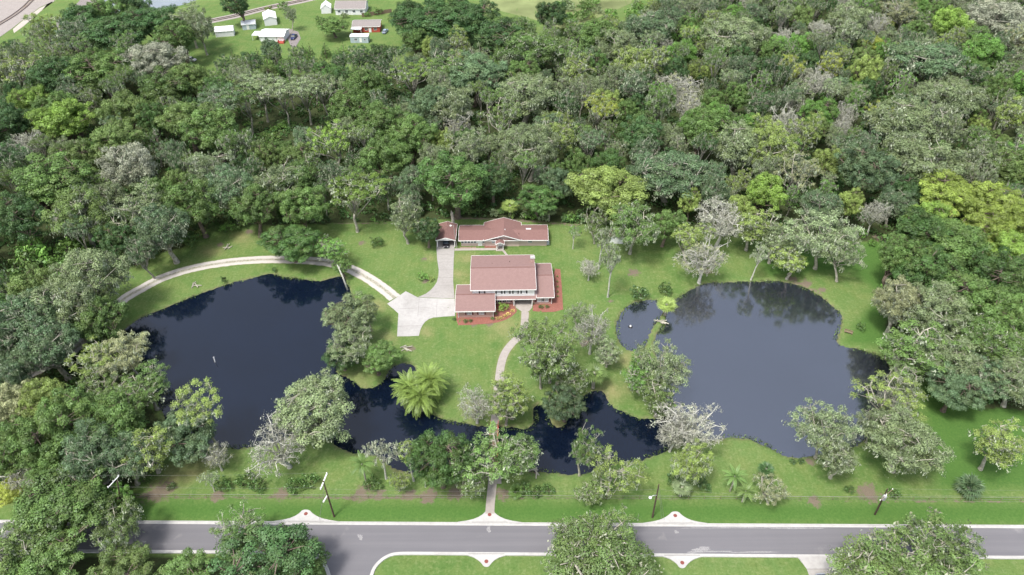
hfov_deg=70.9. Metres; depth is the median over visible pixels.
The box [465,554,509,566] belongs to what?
kerb ramp
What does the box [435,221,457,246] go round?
carport
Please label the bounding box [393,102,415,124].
mossy oak
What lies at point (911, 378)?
tall tree
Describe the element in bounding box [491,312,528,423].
front walk
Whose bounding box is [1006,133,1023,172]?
tall tree
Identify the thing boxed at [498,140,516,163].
tall tree
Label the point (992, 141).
tall tree
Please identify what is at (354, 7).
grey house
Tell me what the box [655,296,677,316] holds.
cabbage palm
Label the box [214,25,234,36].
barn shed
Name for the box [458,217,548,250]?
guest house
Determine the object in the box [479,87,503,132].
crowned tree
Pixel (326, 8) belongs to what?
round shed
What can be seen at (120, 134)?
oak tree
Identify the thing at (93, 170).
oak tree
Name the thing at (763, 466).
cabbage palm
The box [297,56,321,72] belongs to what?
tall tree
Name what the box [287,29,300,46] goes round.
dirt patch
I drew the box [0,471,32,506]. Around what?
oak tree
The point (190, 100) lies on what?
oak tree
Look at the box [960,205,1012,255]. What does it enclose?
oak tree
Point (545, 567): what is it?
tall tree
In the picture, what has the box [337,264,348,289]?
leaning trunk
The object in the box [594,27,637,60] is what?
mossy oak
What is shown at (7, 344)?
mossy oak
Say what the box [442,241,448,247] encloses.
parked car
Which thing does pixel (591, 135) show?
crowned tree
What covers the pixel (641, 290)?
shrub
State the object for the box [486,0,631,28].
meadow
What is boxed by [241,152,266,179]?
tall tree
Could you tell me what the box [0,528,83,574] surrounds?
oak tree
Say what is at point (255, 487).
shrub
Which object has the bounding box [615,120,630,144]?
oak tree
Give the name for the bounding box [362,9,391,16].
board fence
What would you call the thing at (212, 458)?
bare tree
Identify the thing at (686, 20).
oak tree
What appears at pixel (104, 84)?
crowned tree
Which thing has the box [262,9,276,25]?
white shed
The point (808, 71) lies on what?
mossy oak
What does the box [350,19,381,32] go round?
red cottage
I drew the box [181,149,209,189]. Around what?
tall tree
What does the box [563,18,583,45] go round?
tall tree
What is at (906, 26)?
crowned tree
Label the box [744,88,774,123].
tall tree
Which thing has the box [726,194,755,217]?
oak tree
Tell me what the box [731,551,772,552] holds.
road stain
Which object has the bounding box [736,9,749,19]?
crowned tree
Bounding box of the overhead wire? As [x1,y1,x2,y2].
[344,489,614,491]
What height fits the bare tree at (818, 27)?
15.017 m
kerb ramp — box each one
[277,510,332,520]
[460,512,517,521]
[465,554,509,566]
[645,511,703,522]
[659,555,706,567]
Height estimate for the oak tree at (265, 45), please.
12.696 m
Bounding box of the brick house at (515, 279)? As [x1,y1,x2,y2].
[455,255,554,317]
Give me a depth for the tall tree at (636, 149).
219.17 m
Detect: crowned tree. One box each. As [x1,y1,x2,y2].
[0,166,17,195]
[18,84,32,90]
[27,133,53,157]
[62,215,87,249]
[67,34,91,51]
[74,177,92,188]
[97,73,125,95]
[105,65,130,95]
[130,70,149,87]
[170,376,223,448]
[196,83,242,118]
[214,82,257,134]
[227,63,250,110]
[235,70,286,122]
[252,78,296,126]
[267,45,282,63]
[274,75,319,124]
[279,55,298,97]
[296,71,349,115]
[311,178,327,215]
[327,171,391,232]
[340,165,365,204]
[344,121,374,147]
[381,58,436,100]
[385,44,411,83]
[422,159,438,200]
[428,116,441,128]
[466,79,488,120]
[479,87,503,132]
[499,56,511,77]
[508,316,552,353]
[513,149,536,196]
[514,314,593,383]
[575,115,586,134]
[577,129,605,155]
[581,92,619,144]
[597,119,618,150]
[642,30,665,63]
[646,0,657,11]
[647,81,674,119]
[661,81,675,102]
[673,41,690,67]
[675,0,700,12]
[680,25,700,39]
[691,132,719,161]
[703,47,730,84]
[705,40,713,50]
[718,67,743,104]
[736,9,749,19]
[741,12,754,30]
[744,0,755,5]
[754,40,761,54]
[775,3,794,32]
[777,82,803,116]
[792,21,806,32]
[806,0,829,20]
[806,29,835,72]
[822,77,844,104]
[831,133,859,170]
[839,68,852,98]
[853,0,875,8]
[856,129,881,152]
[858,29,875,46]
[886,24,895,30]
[893,91,930,110]
[899,24,909,36]
[926,29,935,38]
[940,39,962,79]
[953,2,971,12]
[987,101,1001,121]
[1009,61,1023,75]
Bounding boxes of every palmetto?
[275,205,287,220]
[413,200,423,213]
[508,483,524,499]
[952,472,986,501]
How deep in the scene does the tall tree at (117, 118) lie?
226.55 m
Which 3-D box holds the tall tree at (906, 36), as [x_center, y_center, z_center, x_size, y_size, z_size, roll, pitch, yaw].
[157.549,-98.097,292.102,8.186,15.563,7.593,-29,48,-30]
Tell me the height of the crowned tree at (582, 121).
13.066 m
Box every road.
[0,523,1023,574]
[56,0,93,36]
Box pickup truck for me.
[290,34,296,39]
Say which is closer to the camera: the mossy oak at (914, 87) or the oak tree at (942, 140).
the oak tree at (942, 140)
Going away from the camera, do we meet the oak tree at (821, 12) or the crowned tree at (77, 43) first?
the crowned tree at (77, 43)
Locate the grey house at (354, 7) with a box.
[334,0,368,14]
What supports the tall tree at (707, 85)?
on the ground at (462, 356)
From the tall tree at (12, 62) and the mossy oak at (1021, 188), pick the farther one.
the tall tree at (12, 62)
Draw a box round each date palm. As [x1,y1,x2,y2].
[390,367,430,408]
[399,380,439,419]
[411,362,449,401]
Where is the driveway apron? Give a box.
[797,556,853,568]
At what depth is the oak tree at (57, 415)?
137.79 m
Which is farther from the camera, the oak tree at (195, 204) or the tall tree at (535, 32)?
the tall tree at (535, 32)
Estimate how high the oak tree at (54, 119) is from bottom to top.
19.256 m
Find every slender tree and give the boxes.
[196,470,219,491]
[360,438,399,479]
[396,439,416,481]
[413,453,429,487]
[569,224,581,248]
[594,226,611,269]
[599,238,620,297]
[750,242,768,280]
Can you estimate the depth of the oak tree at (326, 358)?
159.96 m
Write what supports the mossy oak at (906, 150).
on the ground at (462, 356)
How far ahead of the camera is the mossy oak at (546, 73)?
270.35 m
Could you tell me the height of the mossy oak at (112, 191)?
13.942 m
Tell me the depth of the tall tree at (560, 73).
271.52 m
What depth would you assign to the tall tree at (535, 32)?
300.97 m
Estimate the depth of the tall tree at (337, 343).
159.81 m
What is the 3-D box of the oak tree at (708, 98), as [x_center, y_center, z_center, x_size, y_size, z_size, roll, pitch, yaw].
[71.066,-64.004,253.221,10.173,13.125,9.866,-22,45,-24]
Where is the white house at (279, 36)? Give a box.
[251,29,289,43]
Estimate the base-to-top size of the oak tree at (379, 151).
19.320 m
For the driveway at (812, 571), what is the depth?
126.91 m
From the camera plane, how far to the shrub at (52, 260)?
188.88 m
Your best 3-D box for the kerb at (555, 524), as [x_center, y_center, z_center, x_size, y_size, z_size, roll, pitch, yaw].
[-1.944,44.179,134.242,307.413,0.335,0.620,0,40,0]
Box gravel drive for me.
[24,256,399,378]
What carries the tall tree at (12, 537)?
on the ground at (462, 356)
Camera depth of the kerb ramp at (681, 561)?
128.79 m
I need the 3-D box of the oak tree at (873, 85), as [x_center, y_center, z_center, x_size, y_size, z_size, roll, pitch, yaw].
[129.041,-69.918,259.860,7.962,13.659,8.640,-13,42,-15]
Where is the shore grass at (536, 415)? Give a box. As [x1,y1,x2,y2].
[123,274,895,473]
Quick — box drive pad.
[387,291,454,335]
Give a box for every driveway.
[419,248,454,297]
[807,569,853,574]
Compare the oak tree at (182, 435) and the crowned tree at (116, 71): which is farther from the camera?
the crowned tree at (116, 71)
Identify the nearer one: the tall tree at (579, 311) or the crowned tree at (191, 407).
the crowned tree at (191, 407)
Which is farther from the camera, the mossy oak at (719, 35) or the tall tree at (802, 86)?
the mossy oak at (719, 35)
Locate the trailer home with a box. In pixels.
[349,33,369,42]
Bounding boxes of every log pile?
[400,345,411,351]
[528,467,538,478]
[654,319,668,323]
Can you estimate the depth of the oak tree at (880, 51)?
281.04 m
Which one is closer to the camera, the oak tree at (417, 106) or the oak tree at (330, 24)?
the oak tree at (417, 106)
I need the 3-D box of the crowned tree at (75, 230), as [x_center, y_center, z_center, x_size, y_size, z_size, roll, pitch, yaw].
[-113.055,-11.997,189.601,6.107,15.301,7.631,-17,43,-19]
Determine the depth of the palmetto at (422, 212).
210.17 m
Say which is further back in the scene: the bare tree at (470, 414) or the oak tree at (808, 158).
the oak tree at (808, 158)
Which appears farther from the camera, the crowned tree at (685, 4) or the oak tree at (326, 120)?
the crowned tree at (685, 4)
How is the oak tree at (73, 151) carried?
on the ground at (462, 356)
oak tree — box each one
[0,100,31,149]
[0,190,50,246]
[0,293,24,330]
[0,379,40,422]
[0,412,72,470]
[0,425,24,475]
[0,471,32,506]
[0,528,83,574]
[1,40,28,67]
[2,80,22,103]
[5,83,51,126]
[5,263,56,300]
[7,458,110,555]
[9,151,95,213]
[14,376,69,427]
[17,447,73,487]
[23,54,93,93]
[23,97,95,140]
[28,96,51,118]
[35,383,105,453]
[43,137,106,172]
[46,90,83,136]
[57,2,100,48]
[61,46,148,101]
[66,293,130,343]
[75,45,102,62]
[76,12,151,51]
[79,387,147,450]
[80,166,101,187]
[84,0,127,20]
[86,539,154,574]
[88,118,149,169]
[91,223,139,266]
[93,88,148,135]
[97,481,134,516]
[103,221,123,237]
[118,4,180,39]
[120,0,152,12]
[122,201,142,224]
[135,102,170,149]
[136,65,193,121]
[142,176,174,217]
[151,20,197,63]
[153,408,217,467]
[153,546,213,574]
[154,101,218,152]
[157,173,218,238]
[159,62,208,100]
[162,168,191,190]
[177,102,239,163]
[181,96,202,115]
[205,522,322,574]
[219,0,248,27]
[228,180,280,237]
[230,154,252,171]
[247,140,282,174]
[252,63,279,91]
[256,224,321,263]
[260,38,280,61]
[267,138,293,166]
[269,535,332,574]
[272,160,315,194]
[273,60,292,78]
[277,184,330,227]
[278,141,315,166]
[311,60,344,95]
[316,15,351,37]
[320,115,334,132]
[321,289,379,341]
[321,341,355,370]
[327,80,370,138]
[328,66,352,94]
[331,257,352,276]
[339,68,388,101]
[351,99,402,138]
[354,133,415,186]
[361,338,402,375]
[386,111,438,165]
[388,5,447,52]
[393,0,426,26]
[399,28,429,54]
[403,428,474,488]
[407,85,450,133]
[410,217,441,247]
[413,149,490,219]
[416,4,483,48]
[422,0,469,33]
[422,35,432,57]
[428,126,453,153]
[442,49,508,106]
[454,125,477,145]
[455,0,501,40]
[468,162,512,204]
[473,16,524,57]
[497,76,512,89]
[506,57,540,80]
[514,183,564,218]
[535,1,568,28]
[539,167,575,204]
[541,382,586,422]
[548,91,562,111]
[549,158,564,175]
[564,147,593,174]
[564,164,650,221]
[578,17,621,65]
[588,147,626,170]
[589,48,608,77]
[591,87,624,127]
[615,97,638,121]
[615,114,665,165]
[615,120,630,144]
[627,109,656,145]
[628,93,649,111]
[643,209,688,246]
[661,146,683,161]
[662,54,689,94]
[665,32,678,44]
[666,38,697,65]
[675,15,702,34]
[677,109,703,143]
[677,186,701,221]
[678,22,703,44]
[681,105,736,164]
[687,63,699,85]
[698,101,731,124]
[699,87,724,107]
[700,62,717,82]
[721,81,754,112]
[722,2,743,18]
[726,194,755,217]
[729,40,754,67]
[732,112,759,132]
[745,170,787,214]
[753,16,762,29]
[754,57,770,87]
[759,40,784,60]
[787,5,813,29]
[787,32,817,64]
[796,50,819,81]
[796,97,840,124]
[800,153,811,162]
[804,114,831,147]
[809,145,846,177]
[813,0,824,21]
[819,95,834,110]
[826,0,839,11]
[833,140,901,194]
[838,186,865,226]
[842,66,860,81]
[845,76,860,87]
[849,54,883,88]
[851,42,878,65]
[857,36,863,46]
[859,76,884,110]
[862,32,882,53]
[864,6,881,34]
[875,37,895,61]
[877,232,926,286]
[880,19,895,30]
[889,88,913,107]
[890,244,970,297]
[892,172,925,203]
[894,204,960,255]
[902,20,930,39]
[903,199,956,219]
[910,169,943,203]
[914,0,931,15]
[918,168,977,217]
[920,215,993,270]
[923,0,950,20]
[925,361,993,412]
[927,138,945,160]
[931,5,976,39]
[935,271,1019,323]
[956,179,1023,219]
[957,31,1006,66]
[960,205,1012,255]
[961,244,1023,302]
[965,60,991,80]
[966,114,992,137]
[967,105,987,124]
[979,286,1023,344]
[980,72,1014,112]
[984,229,1023,262]
[986,146,1023,195]
[986,197,1023,232]
[988,129,1015,149]
[1009,70,1023,107]
[1013,0,1023,9]
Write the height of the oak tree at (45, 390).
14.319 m
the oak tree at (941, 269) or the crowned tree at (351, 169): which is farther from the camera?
the crowned tree at (351, 169)
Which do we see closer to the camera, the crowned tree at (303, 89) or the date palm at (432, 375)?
the date palm at (432, 375)
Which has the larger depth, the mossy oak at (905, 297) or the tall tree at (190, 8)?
the tall tree at (190, 8)
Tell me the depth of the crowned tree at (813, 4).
315.23 m
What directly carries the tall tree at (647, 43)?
on the ground at (462, 356)
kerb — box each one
[0,520,1023,527]
[73,549,330,574]
[370,552,1023,574]
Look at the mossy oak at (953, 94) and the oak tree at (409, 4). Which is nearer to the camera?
the mossy oak at (953, 94)
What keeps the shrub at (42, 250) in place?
on the ground at (462, 356)
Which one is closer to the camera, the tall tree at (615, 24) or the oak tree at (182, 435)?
the oak tree at (182, 435)
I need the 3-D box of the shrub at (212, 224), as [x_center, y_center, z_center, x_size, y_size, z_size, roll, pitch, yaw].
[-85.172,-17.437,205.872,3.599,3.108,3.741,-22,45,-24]
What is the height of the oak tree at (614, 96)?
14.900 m
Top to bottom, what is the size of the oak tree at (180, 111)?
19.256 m
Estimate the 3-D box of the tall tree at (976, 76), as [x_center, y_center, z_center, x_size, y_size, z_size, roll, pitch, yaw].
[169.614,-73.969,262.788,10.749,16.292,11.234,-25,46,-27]
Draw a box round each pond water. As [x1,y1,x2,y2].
[104,0,192,12]
[122,274,698,474]
[616,281,894,458]
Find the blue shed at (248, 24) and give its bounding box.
[241,19,255,29]
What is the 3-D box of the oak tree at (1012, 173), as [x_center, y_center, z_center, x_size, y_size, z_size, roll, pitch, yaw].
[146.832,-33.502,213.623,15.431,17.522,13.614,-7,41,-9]
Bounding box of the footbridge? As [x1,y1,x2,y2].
[489,420,498,474]
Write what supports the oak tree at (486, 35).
on the ground at (462, 356)
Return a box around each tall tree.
[0,51,48,86]
[0,138,34,195]
[0,191,13,232]
[0,270,11,294]
[0,508,67,574]
[5,39,26,61]
[11,38,47,65]
[20,22,61,56]
[21,13,63,44]
[26,49,45,64]
[44,38,77,57]
[49,15,91,53]
[54,73,82,115]
[63,334,126,379]
[67,82,106,124]
[75,362,132,403]
[86,377,140,416]
[88,489,143,554]
[90,174,111,194]
[90,329,151,377]
[97,113,130,126]
[103,176,164,228]
[108,28,141,77]
[108,358,170,410]
[108,423,174,477]
[124,234,159,278]
[141,126,168,166]
[154,94,179,136]
[154,138,186,166]
[167,0,200,48]
[167,146,188,175]
[181,7,216,54]
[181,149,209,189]
[184,150,237,201]
[207,67,229,81]
[208,496,266,552]
[212,54,232,83]
[214,127,254,159]
[230,52,254,90]
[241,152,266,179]
[243,66,262,104]
[247,139,263,154]
[252,155,304,208]
[278,71,298,109]
[281,5,296,30]
[287,45,306,73]
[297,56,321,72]
[299,151,320,176]
[302,71,324,104]
[306,119,349,163]
[313,233,349,263]
[316,156,347,198]
[325,157,340,175]
[326,320,372,364]
[331,51,347,67]
[343,144,367,179]
[346,44,370,69]
[362,55,395,97]
[368,89,392,119]
[374,173,397,208]
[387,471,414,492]
[388,192,426,243]
[396,95,405,104]
[424,68,452,89]
[426,45,464,82]
[444,125,491,165]
[445,24,473,57]
[447,420,521,492]
[448,48,466,65]
[456,460,486,498]
[466,41,490,81]
[476,95,522,139]
[483,382,522,426]
[487,150,503,169]
[489,370,534,420]
[492,430,543,479]
[495,155,514,190]
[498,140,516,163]
[523,332,578,386]
[527,351,561,389]
[530,21,536,36]
[533,165,551,185]
[540,28,559,61]
[540,109,580,165]
[540,536,582,574]
[541,16,560,39]
[550,89,581,126]
[552,56,564,81]
[554,34,571,59]
[555,63,565,86]
[555,76,584,102]
[555,364,588,394]
[559,47,596,97]
[560,109,572,137]
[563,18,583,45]
[563,39,589,72]
[564,301,588,328]
[569,419,604,476]
[571,75,596,121]
[572,475,605,506]
[575,503,638,551]
[578,44,596,73]
[580,204,609,243]
[584,443,650,498]
[588,106,599,126]
[592,64,606,82]
[593,334,623,367]
[597,19,620,28]
[601,87,621,118]
[602,13,619,26]
[605,138,628,159]
[609,45,653,90]
[609,199,660,254]
[618,68,647,101]
[620,349,663,393]
[627,134,660,171]
[631,44,670,90]
[634,337,693,390]
[637,68,655,103]
[638,37,656,67]
[640,373,684,417]
[645,84,677,120]
[655,47,667,83]
[669,132,693,160]
[669,437,714,486]
[671,222,715,264]
[687,10,700,22]
[688,57,704,83]
[693,37,709,55]
[694,0,718,12]
[699,0,717,32]
[701,44,725,68]
[702,10,721,27]
[703,75,720,90]
[713,0,732,7]
[713,8,733,24]
[717,0,731,11]
[721,57,731,80]
[722,70,731,86]
[723,174,741,194]
[725,189,737,201]
[733,207,784,250]
[735,163,753,194]
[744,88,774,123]
[745,68,773,103]
[749,112,785,147]
[751,151,782,178]
[751,472,790,505]
[755,0,777,10]
[758,212,805,263]
[760,52,795,103]
[767,86,780,112]
[768,10,777,30]
[768,242,808,279]
[769,150,824,203]
[770,88,788,118]
[774,0,800,29]
[775,6,789,26]
[776,53,807,90]
[779,132,802,173]
[779,208,864,269]
[781,110,826,159]
[781,397,863,458]
[782,183,800,218]
[783,38,802,59]
[788,71,818,110]
[795,0,811,20]
[814,436,860,479]
[815,50,843,91]
[816,179,838,197]
[817,234,867,281]
[820,170,837,188]
[830,17,862,44]
[833,0,855,14]
[835,42,853,76]
[842,82,872,124]
[846,124,862,141]
[848,368,929,424]
[851,405,890,442]
[853,506,989,574]
[860,0,880,8]
[863,100,894,135]
[867,144,885,163]
[873,315,972,389]
[877,363,924,400]
[878,0,919,31]
[879,54,903,96]
[884,69,918,94]
[892,26,912,45]
[899,72,915,91]
[905,517,987,574]
[909,31,924,47]
[912,34,937,73]
[915,10,934,23]
[923,102,971,146]
[924,76,942,87]
[931,0,958,7]
[932,31,957,45]
[937,106,966,140]
[949,26,969,56]
[953,349,1018,399]
[954,0,976,13]
[957,139,1011,190]
[960,124,990,160]
[961,63,997,87]
[961,160,999,186]
[965,85,991,122]
[968,417,1023,472]
[971,134,1009,174]
[986,86,1021,129]
[989,60,1014,92]
[990,24,1017,54]
[993,21,1023,53]
[993,95,1023,134]
[1002,91,1016,109]
[1002,178,1020,192]
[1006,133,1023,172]
[1007,46,1023,70]
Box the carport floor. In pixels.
[436,241,454,248]
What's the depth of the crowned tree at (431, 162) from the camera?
209.34 m
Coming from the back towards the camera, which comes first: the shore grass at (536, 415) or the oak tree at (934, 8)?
the oak tree at (934, 8)
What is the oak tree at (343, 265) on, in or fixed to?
on the ground at (462, 356)
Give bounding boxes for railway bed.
[0,0,53,36]
[211,0,313,22]
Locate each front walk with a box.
[485,480,496,513]
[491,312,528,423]
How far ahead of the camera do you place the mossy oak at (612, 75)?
258.74 m
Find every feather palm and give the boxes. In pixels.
[350,450,376,482]
[721,464,747,491]
[733,482,757,501]
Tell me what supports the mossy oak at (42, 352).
on the ground at (462, 356)
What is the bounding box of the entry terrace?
[515,305,531,313]
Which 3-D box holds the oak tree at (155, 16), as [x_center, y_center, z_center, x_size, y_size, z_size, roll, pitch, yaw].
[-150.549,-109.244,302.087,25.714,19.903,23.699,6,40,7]
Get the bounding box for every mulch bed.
[456,304,516,324]
[533,269,562,311]
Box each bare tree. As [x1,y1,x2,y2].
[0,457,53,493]
[2,130,45,163]
[197,440,233,470]
[244,407,315,480]
[438,107,473,142]
[456,382,493,423]
[569,304,610,354]
[577,258,600,280]
[646,402,727,455]
[655,71,703,107]
[655,412,689,452]
[660,38,672,58]
[672,233,729,284]
[675,86,702,113]
[694,194,744,248]
[770,103,798,147]
[771,27,799,40]
[794,97,811,119]
[803,66,833,100]
[808,19,835,40]
[829,101,859,126]
[833,116,852,134]
[838,0,855,5]
[857,200,893,235]
[867,11,893,34]
[875,386,915,409]
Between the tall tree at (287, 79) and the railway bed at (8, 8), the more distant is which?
the railway bed at (8, 8)
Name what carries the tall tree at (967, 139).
on the ground at (462, 356)
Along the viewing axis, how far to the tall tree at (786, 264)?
184.11 m
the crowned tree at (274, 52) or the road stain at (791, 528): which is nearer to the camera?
the road stain at (791, 528)
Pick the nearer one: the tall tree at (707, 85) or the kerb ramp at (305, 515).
the kerb ramp at (305, 515)
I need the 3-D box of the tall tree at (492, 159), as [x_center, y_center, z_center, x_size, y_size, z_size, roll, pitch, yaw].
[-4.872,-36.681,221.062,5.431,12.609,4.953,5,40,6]
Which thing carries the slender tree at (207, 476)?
on the ground at (462, 356)
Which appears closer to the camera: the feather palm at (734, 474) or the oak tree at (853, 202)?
the feather palm at (734, 474)
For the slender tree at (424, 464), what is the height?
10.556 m
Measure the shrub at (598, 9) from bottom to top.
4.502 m
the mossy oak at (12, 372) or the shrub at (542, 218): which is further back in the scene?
the shrub at (542, 218)
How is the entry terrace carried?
on the ground at (462, 356)
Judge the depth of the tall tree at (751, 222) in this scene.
191.71 m
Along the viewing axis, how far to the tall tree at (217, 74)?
259.81 m
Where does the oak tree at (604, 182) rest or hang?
on the ground at (462, 356)
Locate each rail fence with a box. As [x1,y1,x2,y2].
[136,494,484,498]
[503,495,1021,500]
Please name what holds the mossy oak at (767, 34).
on the ground at (462, 356)
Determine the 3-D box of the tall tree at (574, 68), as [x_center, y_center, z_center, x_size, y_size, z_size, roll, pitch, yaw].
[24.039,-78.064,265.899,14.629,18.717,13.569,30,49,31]
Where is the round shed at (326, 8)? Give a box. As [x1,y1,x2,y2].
[320,0,331,13]
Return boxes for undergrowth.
[0,0,1022,483]
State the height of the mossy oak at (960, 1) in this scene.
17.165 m
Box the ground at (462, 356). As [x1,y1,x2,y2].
[0,0,1023,574]
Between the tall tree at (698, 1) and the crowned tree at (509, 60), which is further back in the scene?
the tall tree at (698, 1)
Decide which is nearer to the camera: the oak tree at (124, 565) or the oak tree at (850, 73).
the oak tree at (124, 565)
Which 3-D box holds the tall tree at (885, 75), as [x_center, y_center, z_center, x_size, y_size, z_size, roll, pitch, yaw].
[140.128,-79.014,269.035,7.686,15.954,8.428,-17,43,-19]
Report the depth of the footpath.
199.15 m
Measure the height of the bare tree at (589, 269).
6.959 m
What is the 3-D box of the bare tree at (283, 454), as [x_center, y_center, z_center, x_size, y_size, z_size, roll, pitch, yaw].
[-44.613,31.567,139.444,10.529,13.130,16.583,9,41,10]
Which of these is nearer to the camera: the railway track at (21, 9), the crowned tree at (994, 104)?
the crowned tree at (994, 104)
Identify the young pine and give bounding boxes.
[302,49,312,60]
[321,43,329,58]
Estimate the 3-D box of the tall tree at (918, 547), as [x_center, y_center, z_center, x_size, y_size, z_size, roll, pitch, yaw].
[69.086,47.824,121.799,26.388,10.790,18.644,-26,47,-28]
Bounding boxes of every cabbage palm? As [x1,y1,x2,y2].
[501,199,518,217]
[544,204,557,221]
[581,362,607,389]
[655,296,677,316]
[671,478,692,496]
[757,461,775,477]
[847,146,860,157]
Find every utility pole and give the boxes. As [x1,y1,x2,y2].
[107,475,121,504]
[320,472,334,516]
[649,484,658,517]
[874,488,892,514]
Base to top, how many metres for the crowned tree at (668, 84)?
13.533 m
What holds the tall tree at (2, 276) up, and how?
on the ground at (462, 356)
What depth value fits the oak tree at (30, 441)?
133.19 m
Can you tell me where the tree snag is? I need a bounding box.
[450,210,454,222]
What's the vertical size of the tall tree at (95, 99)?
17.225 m
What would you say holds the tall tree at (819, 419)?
on the ground at (462, 356)
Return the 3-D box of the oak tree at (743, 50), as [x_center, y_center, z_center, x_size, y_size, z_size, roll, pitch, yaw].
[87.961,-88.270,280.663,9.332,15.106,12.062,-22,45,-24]
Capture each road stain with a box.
[692,527,756,527]
[692,546,708,550]
[694,550,731,552]
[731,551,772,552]
[765,527,822,528]
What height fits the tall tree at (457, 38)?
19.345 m
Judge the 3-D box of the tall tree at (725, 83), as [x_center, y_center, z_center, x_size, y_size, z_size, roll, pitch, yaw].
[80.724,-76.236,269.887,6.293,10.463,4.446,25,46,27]
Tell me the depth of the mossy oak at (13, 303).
157.21 m
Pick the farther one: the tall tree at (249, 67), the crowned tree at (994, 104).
the tall tree at (249, 67)
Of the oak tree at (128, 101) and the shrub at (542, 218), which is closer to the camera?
the shrub at (542, 218)
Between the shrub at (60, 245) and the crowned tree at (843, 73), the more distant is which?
the crowned tree at (843, 73)
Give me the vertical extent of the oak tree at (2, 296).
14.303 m
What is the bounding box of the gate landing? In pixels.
[491,477,500,483]
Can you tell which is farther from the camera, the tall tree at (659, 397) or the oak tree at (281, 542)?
the tall tree at (659, 397)
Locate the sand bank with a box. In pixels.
[13,0,54,32]
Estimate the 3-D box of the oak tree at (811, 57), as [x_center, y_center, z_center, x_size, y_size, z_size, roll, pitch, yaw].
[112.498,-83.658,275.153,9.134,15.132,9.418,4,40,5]
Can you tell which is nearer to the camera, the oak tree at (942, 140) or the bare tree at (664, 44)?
the oak tree at (942, 140)
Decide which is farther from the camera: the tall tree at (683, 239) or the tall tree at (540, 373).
the tall tree at (683, 239)
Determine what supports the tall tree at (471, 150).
on the ground at (462, 356)
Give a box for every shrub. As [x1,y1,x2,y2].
[5,248,42,275]
[13,234,51,265]
[43,255,66,275]
[52,235,89,255]
[137,471,151,483]
[164,481,175,490]
[181,230,198,243]
[184,237,194,247]
[194,227,206,237]
[208,219,220,228]
[214,474,230,490]
[218,220,234,231]
[232,218,247,229]
[232,470,255,488]
[248,477,265,493]
[264,129,281,141]
[276,1,287,7]
[277,120,286,127]
[283,477,302,493]
[298,472,320,487]
[322,215,330,223]
[362,473,382,489]
[369,236,382,246]
[417,271,428,279]
[460,205,467,214]
[489,209,498,215]
[498,302,508,311]
[508,211,514,218]
[516,480,529,494]
[523,209,536,219]
[529,484,542,497]
[538,214,548,220]
[540,483,555,494]
[561,0,574,4]
[561,15,570,25]
[561,212,567,221]
[564,213,575,221]
[566,4,574,10]
[567,12,577,19]
[574,10,588,19]
[576,0,592,11]
[583,0,596,9]
[592,6,601,11]
[605,8,616,17]
[624,8,638,16]
[629,284,650,299]
[632,3,644,9]
[642,6,653,14]
[657,281,672,296]
[667,470,683,488]
[697,478,711,492]
[842,485,855,494]
[856,321,865,330]
[859,229,867,237]
[868,239,876,245]
[887,487,900,497]
[895,324,912,335]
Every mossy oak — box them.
[0,47,25,81]
[0,286,65,341]
[0,319,32,372]
[0,350,32,394]
[11,316,82,380]
[17,275,106,342]
[22,79,43,93]
[38,183,110,248]
[46,247,139,311]
[48,134,80,160]
[54,416,121,484]
[88,182,128,221]
[91,429,153,485]
[94,141,160,185]
[118,41,193,82]
[131,203,190,263]
[160,141,183,150]
[197,75,235,115]
[201,162,254,220]
[234,51,263,68]
[271,367,354,448]
[292,125,321,154]
[332,116,359,156]
[364,44,391,67]
[392,164,424,192]
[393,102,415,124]
[397,56,424,86]
[399,97,414,109]
[401,187,422,216]
[405,52,426,82]
[416,142,446,166]
[425,83,473,129]
[428,36,454,62]
[478,133,500,162]
[480,14,538,57]
[489,47,509,66]
[492,126,524,163]
[494,71,557,123]
[495,29,568,72]
[501,121,560,181]
[532,112,563,136]
[540,68,554,79]
[540,75,560,109]
[545,512,663,574]
[569,122,592,153]
[582,75,612,104]
[590,127,600,152]
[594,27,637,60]
[603,64,631,92]
[621,10,677,44]
[624,148,714,205]
[636,43,646,57]
[658,122,683,150]
[659,0,681,16]
[661,6,688,31]
[695,159,728,188]
[697,13,767,65]
[698,170,730,214]
[709,119,768,181]
[726,54,756,88]
[730,69,750,86]
[730,112,743,131]
[742,3,770,22]
[744,124,799,167]
[753,24,773,55]
[768,33,788,54]
[782,159,810,185]
[792,67,814,85]
[794,27,807,35]
[798,188,844,220]
[804,31,827,51]
[807,20,826,32]
[824,531,929,574]
[825,124,845,148]
[826,0,873,38]
[828,38,852,57]
[832,75,848,101]
[839,81,870,105]
[861,109,871,133]
[861,403,956,477]
[863,95,945,142]
[870,274,923,334]
[875,100,891,109]
[875,187,918,227]
[877,28,899,44]
[880,129,970,182]
[882,38,970,92]
[889,0,910,21]
[901,279,974,343]
[904,5,921,27]
[910,82,928,114]
[910,331,983,379]
[914,78,985,125]
[927,306,994,352]
[939,74,968,97]
[950,0,970,8]
[955,64,967,77]
[958,313,1023,364]
[962,24,993,40]
[967,0,1023,37]
[987,0,1013,8]
[987,353,1023,407]
[998,182,1023,206]
[1001,50,1016,66]
[1012,124,1023,170]
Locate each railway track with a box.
[0,0,32,24]
[212,0,305,20]
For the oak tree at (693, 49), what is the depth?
279.59 m
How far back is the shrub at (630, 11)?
333.43 m
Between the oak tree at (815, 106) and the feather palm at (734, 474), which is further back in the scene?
the oak tree at (815, 106)
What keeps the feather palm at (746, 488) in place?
on the ground at (462, 356)
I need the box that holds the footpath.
[455,248,507,254]
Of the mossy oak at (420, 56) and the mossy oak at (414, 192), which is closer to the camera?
the mossy oak at (414, 192)
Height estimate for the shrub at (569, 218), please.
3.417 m

